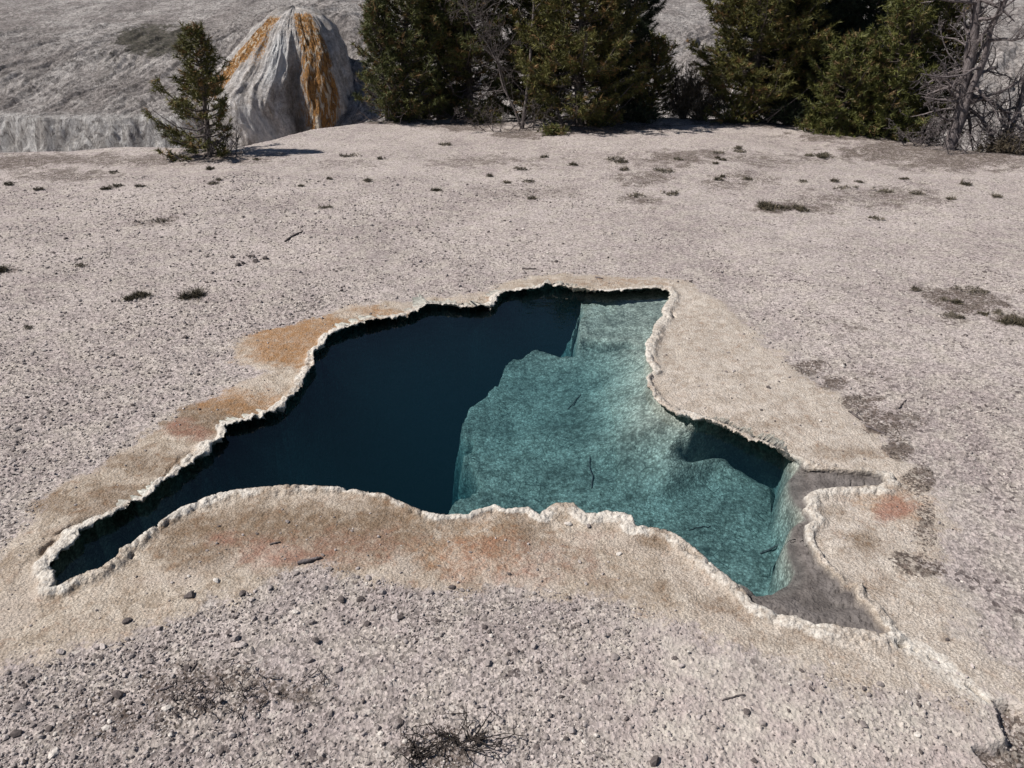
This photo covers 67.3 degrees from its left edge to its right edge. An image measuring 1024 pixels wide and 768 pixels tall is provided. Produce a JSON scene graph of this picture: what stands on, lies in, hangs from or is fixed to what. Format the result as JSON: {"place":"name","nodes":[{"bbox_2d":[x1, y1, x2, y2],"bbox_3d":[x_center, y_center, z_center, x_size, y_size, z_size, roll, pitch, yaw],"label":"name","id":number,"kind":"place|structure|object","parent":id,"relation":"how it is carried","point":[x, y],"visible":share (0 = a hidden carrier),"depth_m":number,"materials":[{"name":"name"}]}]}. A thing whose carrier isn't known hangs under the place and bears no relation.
{"place":"outdoors","nodes":[
{"label":"outdoors","id":0,"kind":"place"},
{"bbox_2d":[0,118,1023,767],"bbox_3d":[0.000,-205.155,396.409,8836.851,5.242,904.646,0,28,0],"label":"ground","id":1,"kind":"structure","parent":0,"point":[444,416],"depth_m":4.80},
{"bbox_2d":[0,264,11,272],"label":"grass tuft","id":2,"kind":"object","parent":1,"relation":"on","point":[2,268],"visible":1,"depth_m":7.04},
{"bbox_2d":[2,181,15,185],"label":"grass tuft","id":3,"kind":"object","parent":1,"relation":"on","point":[9,183],"visible":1,"depth_m":9.98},
{"bbox_2d":[12,702,26,711],"bbox_3d":[-1.823,1.196,2.845,0.055,0.023,0.037,0,28,0],"label":"stone","id":4,"kind":"object","parent":1,"relation":"on","point":[17,707],"visible":1,"depth_m":2.84,"materials":[{"name":"stone"}]},
{"bbox_2d":[24,675,33,679],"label":"stone","id":5,"kind":"object","parent":1,"relation":"on","point":[30,677],"visible":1,"depth_m":2.95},
{"bbox_2d":[45,725,52,732],"bbox_3d":[-1.663,1.240,2.765,0.023,0.014,0.030,0,28,0],"label":"stone","id":6,"kind":"object","parent":1,"relation":"on","point":[49,728],"visible":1,"depth_m":2.76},
{"bbox_2d":[48,747,58,758],"bbox_3d":[-1.593,1.286,2.677,0.027,0.021,0.045,12,30,21],"label":"stone","id":7,"kind":"object","parent":1,"relation":"on","point":[54,752],"visible":1,"depth_m":2.67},
{"bbox_2d":[56,649,63,653],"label":"stone","id":8,"kind":"object","parent":1,"relation":"on","point":[59,651],"visible":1,"depth_m":3.07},
{"bbox_2d":[74,262,87,267],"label":"grass tuft","id":9,"kind":"object","parent":1,"relation":"on","point":[80,264],"visible":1,"depth_m":7.15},
{"bbox_2d":[99,185,112,189],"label":"grass tuft","id":10,"kind":"object","parent":1,"relation":"on","point":[108,187],"visible":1,"depth_m":9.75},
{"bbox_2d":[108,182,123,187],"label":"grass tuft","id":11,"kind":"object","parent":1,"relation":"on","point":[115,185],"visible":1,"depth_m":9.86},
{"bbox_2d":[122,617,131,623],"bbox_3d":[-1.611,0.990,3.217,0.034,0.020,0.038,0,28,0],"label":"stone","id":12,"kind":"object","parent":1,"relation":"on","point":[126,620],"visible":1,"depth_m":3.21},
{"bbox_2d":[120,292,137,301],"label":"grass tuft","id":13,"kind":"object","parent":1,"relation":"on","point":[130,297],"visible":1,"depth_m":6.43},
{"bbox_2d":[131,289,153,298],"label":"grass tuft","id":14,"kind":"object","parent":1,"relation":"on","point":[143,294],"visible":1,"depth_m":6.49,"materials":[{"name":"plant"}]},
{"bbox_2d":[145,658,152,663],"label":"stone","id":15,"kind":"object","parent":1,"relation":"on","point":[149,661],"visible":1,"depth_m":3.03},
{"bbox_2d":[150,216,178,223],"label":"grass tuft","id":16,"kind":"object","parent":1,"relation":"on","point":[162,220],"visible":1,"depth_m":8.46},
{"bbox_2d":[159,685,173,690],"bbox_3d":[-1.314,1.155,2.925,0.052,0.013,0.013,-11,30,-20],"label":"stick","id":17,"kind":"object","parent":1,"relation":"on","point":[164,688],"visible":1,"depth_m":2.92,"materials":[{"name":"grey wood"}]},
{"bbox_2d":[161,705,172,711],"bbox_3d":[-1.279,1.198,2.848,0.032,0.018,0.034,21,34,34],"label":"stone","id":18,"kind":"object","parent":1,"relation":"on","point":[165,708],"visible":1,"depth_m":2.84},
{"bbox_2d":[140,20,234,163],"bbox_3d":[-4.774,-4.246,11.211,1.378,2.006,1.512,-20,34,-33],"label":"pine tree","id":19,"kind":"object","parent":1,"relation":"on","point":[202,92],"visible":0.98,"depth_m":11.03,"materials":[{"name":"green plant"}]},
{"bbox_2d":[184,665,190,670],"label":"stone","id":20,"kind":"object","parent":1,"relation":"on","point":[186,667],"visible":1,"depth_m":3.00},
{"bbox_2d":[184,590,194,598],"bbox_3d":[-1.403,0.918,3.351,0.043,0.027,0.041,0,28,0],"label":"stone","id":21,"kind":"object","parent":1,"relation":"on","point":[190,595],"visible":1,"depth_m":3.34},
{"bbox_2d":[173,283,207,300],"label":"grass tuft","id":22,"kind":"object","parent":1,"relation":"on","point":[195,293],"visible":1,"depth_m":6.47,"materials":[{"name":"plant"}]},
{"bbox_2d":[168,679,245,718],"bbox_3d":[-1.144,1.172,2.856,0.287,0.042,0.160,0,28,0],"label":"dead stem mat","id":23,"kind":"object","parent":1,"relation":"on","point":[205,702],"visible":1,"depth_m":2.86,"materials":[{"name":"plant"}]},
{"bbox_2d":[192,118,251,157],"bbox_3d":[-4.432,-3.681,11.474,0.719,0.696,0.844,20,34,32],"label":"twig thicket","id":24,"kind":"object","parent":1,"relation":"on","point":[224,139],"visible":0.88,"depth_m":11.49,"materials":[{"name":"grey wood"}]},
{"bbox_2d":[152,658,328,733],"bbox_3d":[-1.001,1.154,2.884,0.622,0.048,0.352,0,28,0],"label":"dead stem mat","id":25,"kind":"object","parent":1,"relation":"on","point":[219,687],"visible":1,"depth_m":2.92,"materials":[{"name":"plant"}]},
{"bbox_2d":[235,641,246,647],"bbox_3d":[-1.095,1.055,3.106,0.045,0.019,0.035,0,28,0],"label":"stone","id":26,"kind":"object","parent":1,"relation":"on","point":[241,644],"visible":1,"depth_m":3.10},
{"bbox_2d":[239,590,245,596],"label":"stone","id":27,"kind":"object","parent":1,"relation":"on","point":[242,593],"visible":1,"depth_m":3.35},
{"bbox_2d":[196,5,353,149],"bbox_3d":[-6.530,-8.177,20.797,5.095,3.728,4.393,0,28,0],"label":"mineral mound","id":28,"kind":"object","parent":1,"relation":"on","point":[289,72],"visible":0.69,"depth_m":19.44,"materials":[{"name":"stone"}]},
{"bbox_2d":[284,231,302,241],"bbox_3d":[-2.265,-1.538,7.980,0.035,0.027,0.361,9,29,16],"label":"stick","id":29,"kind":"object","parent":1,"relation":"on","point":[297,233],"visible":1,"depth_m":7.98,"materials":[{"name":"grey wood"}]},
{"bbox_2d":[297,556,321,564],"bbox_3d":[-0.933,0.813,3.545,0.111,0.020,0.024,-8,29,-15],"label":"stick","id":30,"kind":"object","parent":1,"relation":"on","point":[302,561],"visible":1,"depth_m":3.54,"materials":[{"name":"grey wood"}]},
{"bbox_2d":[305,657,313,662],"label":"stone","id":31,"kind":"object","parent":1,"relation":"on","point":[309,659],"visible":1,"depth_m":3.04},
{"bbox_2d":[320,585,327,590],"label":"stone","id":32,"kind":"object","parent":1,"relation":"on","point":[324,587],"visible":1,"depth_m":3.38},
{"bbox_2d":[318,203,332,208],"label":"grass tuft","id":33,"kind":"object","parent":1,"relation":"on","point":[329,205],"visible":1,"depth_m":8.99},
{"bbox_2d":[334,666,340,672],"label":"stone","id":34,"kind":"object","parent":1,"relation":"on","point":[337,669],"visible":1,"depth_m":3.00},
{"bbox_2d":[338,595,343,602],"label":"stone","id":35,"kind":"object","parent":1,"relation":"on","point":[340,598],"visible":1,"depth_m":3.32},
{"bbox_2d":[339,152,362,157],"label":"grass tuft","id":36,"kind":"object","parent":1,"relation":"on","point":[350,155],"visible":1,"depth_m":11.40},
{"bbox_2d":[356,596,363,601],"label":"stone","id":37,"kind":"object","parent":1,"relation":"on","point":[360,598],"visible":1,"depth_m":3.34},
{"bbox_2d":[364,621,370,627],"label":"stone","id":38,"kind":"object","parent":1,"relation":"on","point":[367,623],"visible":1,"depth_m":3.21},
{"bbox_2d":[365,574,371,580],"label":"stone","id":39,"kind":"object","parent":1,"relation":"on","point":[368,577],"visible":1,"depth_m":3.44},
{"bbox_2d":[377,589,385,594],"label":"stone","id":40,"kind":"object","parent":1,"relation":"on","point":[381,591],"visible":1,"depth_m":3.37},
{"bbox_2d":[349,0,420,122],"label":"pine tree","id":41,"kind":"object","parent":1,"relation":"on","point":[366,31],"visible":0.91,"depth_m":13.63,"materials":[{"name":"green plant"}]},
{"bbox_2d":[368,87,426,122],"bbox_3d":[-2.102,-5.126,14.200,1.122,0.746,0.943,0,28,0],"label":"shrub","id":42,"kind":"object","parent":1,"relation":"on","point":[397,119],"visible":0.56,"depth_m":14.11,"materials":[{"name":"green plant"}]},
{"bbox_2d":[361,0,454,118],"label":"pine tree","id":43,"kind":"object","parent":1,"relation":"on","point":[408,7],"visible":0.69,"depth_m":13.75,"materials":[{"name":"green plant"}]},
{"bbox_2d":[388,720,454,767],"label":"dead plant","id":44,"kind":"object","parent":1,"relation":"on","point":[416,747],"visible":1,"depth_m":2.68,"materials":[{"name":"plant"}]},
{"bbox_2d":[429,186,441,191],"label":"grass tuft","id":45,"kind":"object","parent":1,"relation":"on","point":[436,189],"visible":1,"depth_m":9.70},
{"bbox_2d":[391,0,483,119],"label":"pine tree","id":46,"kind":"object","parent":1,"relation":"on","point":[445,72],"visible":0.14,"depth_m":14.68,"materials":[{"name":"green plant"}]},
{"bbox_2d":[438,142,451,145],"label":"grass tuft","id":47,"kind":"object","parent":1,"relation":"on","point":[447,143],"visible":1,"depth_m":12.30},
{"bbox_2d":[410,90,500,123],"bbox_3d":[-1.042,-5.029,14.104,1.730,0.850,0.657,0,28,0],"label":"twig thicket","id":48,"kind":"object","parent":1,"relation":"on","point":[486,114],"visible":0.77,"depth_m":14.10,"materials":[{"name":"grey wood"}]},
{"bbox_2d":[412,0,520,119],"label":"pine tree","id":49,"kind":"object","parent":1,"relation":"on","point":[468,51],"visible":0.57,"depth_m":13.96,"materials":[{"name":"green plant"}]},
{"bbox_2d":[409,702,525,767],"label":"dead plant","id":50,"kind":"object","parent":1,"relation":"on","point":[477,738],"visible":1,"depth_m":2.71,"materials":[{"name":"plant"}]},
{"bbox_2d":[458,91,509,123],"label":"shrub","id":51,"kind":"object","parent":1,"relation":"on","point":[497,114],"visible":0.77,"depth_m":14.15,"materials":[{"name":"plant"}]},
{"bbox_2d":[453,89,554,133],"bbox_3d":[-0.147,-4.704,13.322,1.742,0.812,0.597,-2,28,-3],"label":"twig thicket","id":52,"kind":"object","parent":1,"relation":"on","point":[523,117],"visible":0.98,"depth_m":13.33,"materials":[{"name":"grey wood"}]},
{"bbox_2d":[438,0,574,128],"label":"dead tree","id":53,"kind":"object","parent":1,"relation":"on","point":[492,52],"visible":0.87,"depth_m":13.32,"materials":[{"name":"grey wood"}]},
{"bbox_2d":[514,166,530,169],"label":"grass tuft","id":54,"kind":"object","parent":1,"relation":"on","point":[519,168],"visible":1,"depth_m":10.80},
{"bbox_2d":[483,0,594,121],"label":"pine tree","id":55,"kind":"object","parent":1,"relation":"on","point":[527,5],"visible":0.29,"depth_m":14.20,"materials":[{"name":"green plant"}]},
{"bbox_2d":[535,119,571,135],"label":"shrub","id":56,"kind":"object","parent":1,"relation":"on","point":[552,129],"visible":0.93,"depth_m":13.01,"materials":[{"name":"green plant"}]},
{"bbox_2d":[549,87,599,127],"bbox_3d":[1.074,-4.817,13.421,0.967,0.777,0.383,-10,30,-18],"label":"dead tree","id":57,"kind":"object","parent":1,"relation":"on","point":[561,120],"visible":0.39,"depth_m":13.49,"materials":[{"name":"grey wood"}]},
{"bbox_2d":[504,0,652,125],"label":"pine tree","id":58,"kind":"object","parent":1,"relation":"on","point":[574,61],"visible":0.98,"depth_m":13.02,"materials":[{"name":"green plant"}]},
{"bbox_2d":[588,457,592,488],"bbox_3d":[0.488,0.540,4.766,0.024,0.026,0.329,0,28,0],"label":"stick","id":59,"kind":"object","parent":1,"relation":"on","point":[591,473],"visible":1,"depth_m":4.73,"materials":[{"name":"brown wood"}]},
{"bbox_2d":[571,92,625,127],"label":"shrub","id":60,"kind":"object","parent":1,"relation":"on","point":[604,120],"visible":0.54,"depth_m":13.68,"materials":[{"name":"green plant"}]},
{"bbox_2d":[611,653,618,660],"bbox_3d":[0.410,1.083,3.054,0.030,0.018,0.037,0,28,0],"label":"stone","id":61,"kind":"object","parent":1,"relation":"on","point":[614,656],"visible":1,"depth_m":3.05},
{"bbox_2d":[606,155,624,161],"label":"grass tuft","id":62,"kind":"object","parent":1,"relation":"on","point":[613,158],"visible":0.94,"depth_m":11.30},
{"bbox_2d":[613,159,627,162],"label":"grass tuft","id":63,"kind":"object","parent":1,"relation":"on","point":[620,161],"visible":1,"depth_m":11.07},
{"bbox_2d":[619,164,629,170],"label":"grass tuft","id":64,"kind":"object","parent":1,"relation":"on","point":[626,168],"visible":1,"depth_m":10.66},
{"bbox_2d":[584,0,667,115],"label":"pine tree","id":65,"kind":"object","parent":1,"relation":"on","point":[641,30],"visible":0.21,"depth_m":14.16,"materials":[{"name":"green plant"}]},
{"bbox_2d":[626,190,646,197],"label":"grass tuft","id":66,"kind":"object","parent":1,"relation":"on","point":[635,195],"visible":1,"depth_m":9.55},
{"bbox_2d":[610,91,665,123],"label":"shrub","id":67,"kind":"object","parent":1,"relation":"on","point":[640,114],"visible":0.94,"depth_m":14.02,"materials":[{"name":"green plant"}]},
{"bbox_2d":[617,30,681,119],"bbox_3d":[2.557,-5.612,14.313,1.204,1.790,1.344,18,33,30],"label":"pine tree","id":68,"kind":"object","parent":1,"relation":"on","point":[658,58],"visible":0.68,"depth_m":14.04,"materials":[{"name":"green plant"}]},
{"bbox_2d":[652,166,674,172],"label":"grass tuft","id":69,"kind":"object","parent":1,"relation":"on","point":[659,169],"visible":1,"depth_m":10.55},
{"bbox_2d":[660,189,677,195],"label":"grass tuft","id":70,"kind":"object","parent":1,"relation":"on","point":[673,192],"visible":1,"depth_m":9.62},
{"bbox_2d":[660,62,707,118],"bbox_3d":[3.170,-5.444,14.262,0.873,1.063,0.868,0,28,0],"label":"shrub","id":71,"kind":"object","parent":1,"relation":"on","point":[683,86],"visible":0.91,"depth_m":14.15,"materials":[{"name":"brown plant"}]},
{"bbox_2d":[671,75,728,122],"bbox_3d":[3.547,-5.258,14.152,1.103,0.956,0.928,21,35,35],"label":"shrub","id":72,"kind":"object","parent":1,"relation":"on","point":[695,110],"visible":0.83,"depth_m":14.12,"materials":[{"name":"green plant"}]},
{"bbox_2d":[722,694,744,700],"bbox_3d":[0.833,1.174,2.890,0.099,0.016,0.014,-6,29,-12],"label":"stick","id":73,"kind":"object","parent":1,"relation":"on","point":[733,697],"visible":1,"depth_m":2.89,"materials":[{"name":"grey wood"}]},
{"bbox_2d":[697,93,771,123],"bbox_3d":[4.111,-5.033,13.947,1.429,0.758,1.228,0,28,0],"label":"shrub","id":74,"kind":"object","parent":1,"relation":"on","point":[739,112],"visible":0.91,"depth_m":13.91,"materials":[{"name":"green plant"}]},
{"bbox_2d":[744,708,750,714],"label":"stone","id":75,"kind":"object","parent":1,"relation":"on","point":[747,711],"visible":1,"depth_m":2.83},
{"bbox_2d":[759,720,766,725],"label":"stone","id":76,"kind":"object","parent":1,"relation":"on","point":[762,723],"visible":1,"depth_m":2.79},
{"bbox_2d":[685,0,841,122],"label":"pine tree","id":77,"kind":"object","parent":1,"relation":"on","point":[734,70],"visible":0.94,"depth_m":13.49,"materials":[{"name":"green plant"}]},
{"bbox_2d":[755,198,780,210],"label":"grass tuft","id":78,"kind":"object","parent":1,"relation":"on","point":[767,205],"visible":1,"depth_m":8.99,"materials":[{"name":"plant"}]},
{"bbox_2d":[760,544,777,553],"bbox_3d":[1.407,0.882,4.131,0.173,0.035,0.019,-8,29,-15],"label":"stick","id":79,"kind":"object","parent":1,"relation":"on","point":[765,551],"visible":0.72,"depth_m":4.12,"materials":[{"name":"grey wood"}]},
{"bbox_2d":[764,95,816,125],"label":"shrub","id":80,"kind":"object","parent":1,"relation":"on","point":[791,116],"visible":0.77,"depth_m":13.99,"materials":[{"name":"plant"}]},
{"bbox_2d":[777,203,810,211],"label":"grass tuft","id":81,"kind":"object","parent":1,"relation":"on","point":[799,208],"visible":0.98,"depth_m":8.99,"materials":[{"name":"plant"}]},
{"bbox_2d":[736,0,871,125],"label":"pine tree","id":82,"kind":"object","parent":1,"relation":"on","point":[835,12],"visible":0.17,"depth_m":14.00,"materials":[{"name":"green plant"}]},
{"bbox_2d":[807,756,814,763],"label":"stone","id":83,"kind":"object","parent":1,"relation":"on","point":[810,759],"visible":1,"depth_m":2.65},
{"bbox_2d":[804,151,832,158],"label":"grass tuft","id":84,"kind":"object","parent":1,"relation":"on","point":[822,155],"visible":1,"depth_m":11.57,"materials":[{"name":"plant"}]},
{"bbox_2d":[792,28,896,136],"bbox_3d":[5.643,-5.070,13.069,1.626,1.830,1.731,0,28,0],"label":"pine tree","id":85,"kind":"object","parent":1,"relation":"on","point":[850,59],"visible":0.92,"depth_m":12.87,"materials":[{"name":"green plant"}]},
{"bbox_2d":[833,184,858,189],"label":"grass tuft","id":86,"kind":"object","parent":1,"relation":"on","point":[841,187],"visible":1,"depth_m":9.85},
{"bbox_2d":[799,0,917,134],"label":"pine tree","id":87,"kind":"object","parent":1,"relation":"on","point":[871,12],"visible":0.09,"depth_m":13.88,"materials":[{"name":"green plant"}]},
{"bbox_2d":[865,425,884,433],"bbox_3d":[2.160,0.272,4.570,0.017,0.011,0.123,-22,35,-35],"label":"stick","id":88,"kind":"object","parent":1,"relation":"on","point":[870,427],"visible":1,"depth_m":4.57,"materials":[{"name":"grey wood"}]},
{"bbox_2d":[867,214,884,219],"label":"grass tuft","id":89,"kind":"object","parent":1,"relation":"on","point":[876,217],"visible":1,"depth_m":8.68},
{"bbox_2d":[871,185,894,193],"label":"grass tuft","id":90,"kind":"object","parent":1,"relation":"on","point":[883,190],"visible":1,"depth_m":9.71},
{"bbox_2d":[839,0,953,141],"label":"pine tree","id":91,"kind":"object","parent":1,"relation":"on","point":[913,15],"visible":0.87,"depth_m":12.42,"materials":[{"name":"green plant"}]},
{"bbox_2d":[910,284,923,290],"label":"grass tuft","id":92,"kind":"object","parent":1,"relation":"on","point":[916,288],"visible":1,"depth_m":6.63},
{"bbox_2d":[908,189,926,194],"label":"grass tuft","id":93,"kind":"object","parent":1,"relation":"on","point":[917,192],"visible":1,"depth_m":9.61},
{"bbox_2d":[883,107,975,148],"bbox_3d":[6.693,-4.147,12.345,1.208,0.756,0.920,-12,30,-21],"label":"twig thicket","id":94,"kind":"object","parent":1,"relation":"on","point":[930,135],"visible":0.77,"depth_m":12.34,"materials":[{"name":"grey wood"}]},
{"bbox_2d":[881,0,990,146],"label":"pine tree","id":95,"kind":"object","parent":1,"relation":"on","point":[950,13],"visible":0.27,"depth_m":12.49,"materials":[{"name":"green plant"}]},
{"bbox_2d":[943,309,956,318],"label":"grass tuft","id":96,"kind":"object","parent":1,"relation":"on","point":[950,313],"visible":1,"depth_m":6.10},
{"bbox_2d":[945,195,957,199],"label":"grass tuft","id":97,"kind":"object","parent":1,"relation":"on","point":[950,198],"visible":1,"depth_m":9.31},
{"bbox_2d":[949,296,963,304],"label":"grass tuft","id":98,"kind":"object","parent":1,"relation":"on","point":[957,300],"visible":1,"depth_m":6.36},
{"bbox_2d":[954,313,967,319],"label":"grass tuft","id":99,"kind":"object","parent":1,"relation":"on","point":[959,316],"visible":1,"depth_m":6.05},
{"bbox_2d":[900,0,1023,151],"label":"dead tree","id":100,"kind":"object","parent":1,"relation":"on","point":[965,91],"visible":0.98,"depth_m":11.69,"materials":[{"name":"grey wood"}]},
{"bbox_2d":[958,179,973,185],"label":"grass tuft","id":101,"kind":"object","parent":1,"relation":"on","point":[962,181],"visible":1,"depth_m":10.05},
{"bbox_2d":[916,53,1023,155],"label":"dead tree","id":102,"kind":"object","parent":1,"relation":"on","point":[1019,105],"visible":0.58,"depth_m":12.04,"materials":[{"name":"wood"}]},
{"bbox_2d":[951,284,989,293],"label":"grass tuft","id":103,"kind":"object","parent":1,"relation":"on","point":[976,290],"visible":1,"depth_m":6.61,"materials":[{"name":"plant"}]},
{"bbox_2d":[931,107,1023,155],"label":"twig thicket","id":104,"kind":"object","parent":1,"relation":"on","point":[990,132],"visible":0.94,"depth_m":11.85,"materials":[{"name":"grey wood"}]},
{"bbox_2d":[976,311,989,316],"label":"grass tuft","id":105,"kind":"object","parent":1,"relation":"on","point":[983,313],"visible":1,"depth_m":6.12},
{"bbox_2d":[967,53,1023,153],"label":"dead tree","id":106,"kind":"object","parent":1,"relation":"on","point":[1018,95],"visible":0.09,"depth_m":13.10,"materials":[{"name":"grey wood"}]},
{"bbox_2d":[991,192,1002,197],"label":"grass tuft","id":107,"kind":"object","parent":1,"relation":"on","point":[998,195],"visible":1,"depth_m":9.52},
{"bbox_2d":[990,308,1004,315],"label":"grass tuft","id":108,"kind":"object","parent":1,"relation":"on","point":[997,311],"visible":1,"depth_m":6.14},
{"bbox_2d":[976,121,1023,155],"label":"shrub","id":109,"kind":"object","parent":1,"relation":"on","point":[1003,148],"visible":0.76,"depth_m":11.87,"materials":[{"name":"brown plant"}]},
{"bbox_2d":[993,312,1023,326],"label":"grass tuft","id":110,"kind":"object","parent":1,"relation":"on","point":[1009,320],"visible":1,"depth_m":5.97,"materials":[{"name":"plant"}]},
{"bbox_2d":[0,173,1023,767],"bbox_3d":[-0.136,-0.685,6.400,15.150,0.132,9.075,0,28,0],"label":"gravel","id":111,"kind":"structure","parent":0,"point":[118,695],"depth_m":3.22,"materials":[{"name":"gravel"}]},
{"bbox_2d":[0,0,1023,152],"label":"hill","id":112,"kind":"structure","parent":0,"point":[76,75],"depth_m":21.75,"materials":[{"name":"stone"}]},
{"bbox_2d":[848,410,862,419],"bbox_3d":[2.107,0.189,4.718,0.083,0.021,0.094,10,30,18],"label":"stick","id":113,"kind":"object","parent":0,"point":[854,414],"visible":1,"depth_m":4.73,"materials":[{"name":"grey wood"}]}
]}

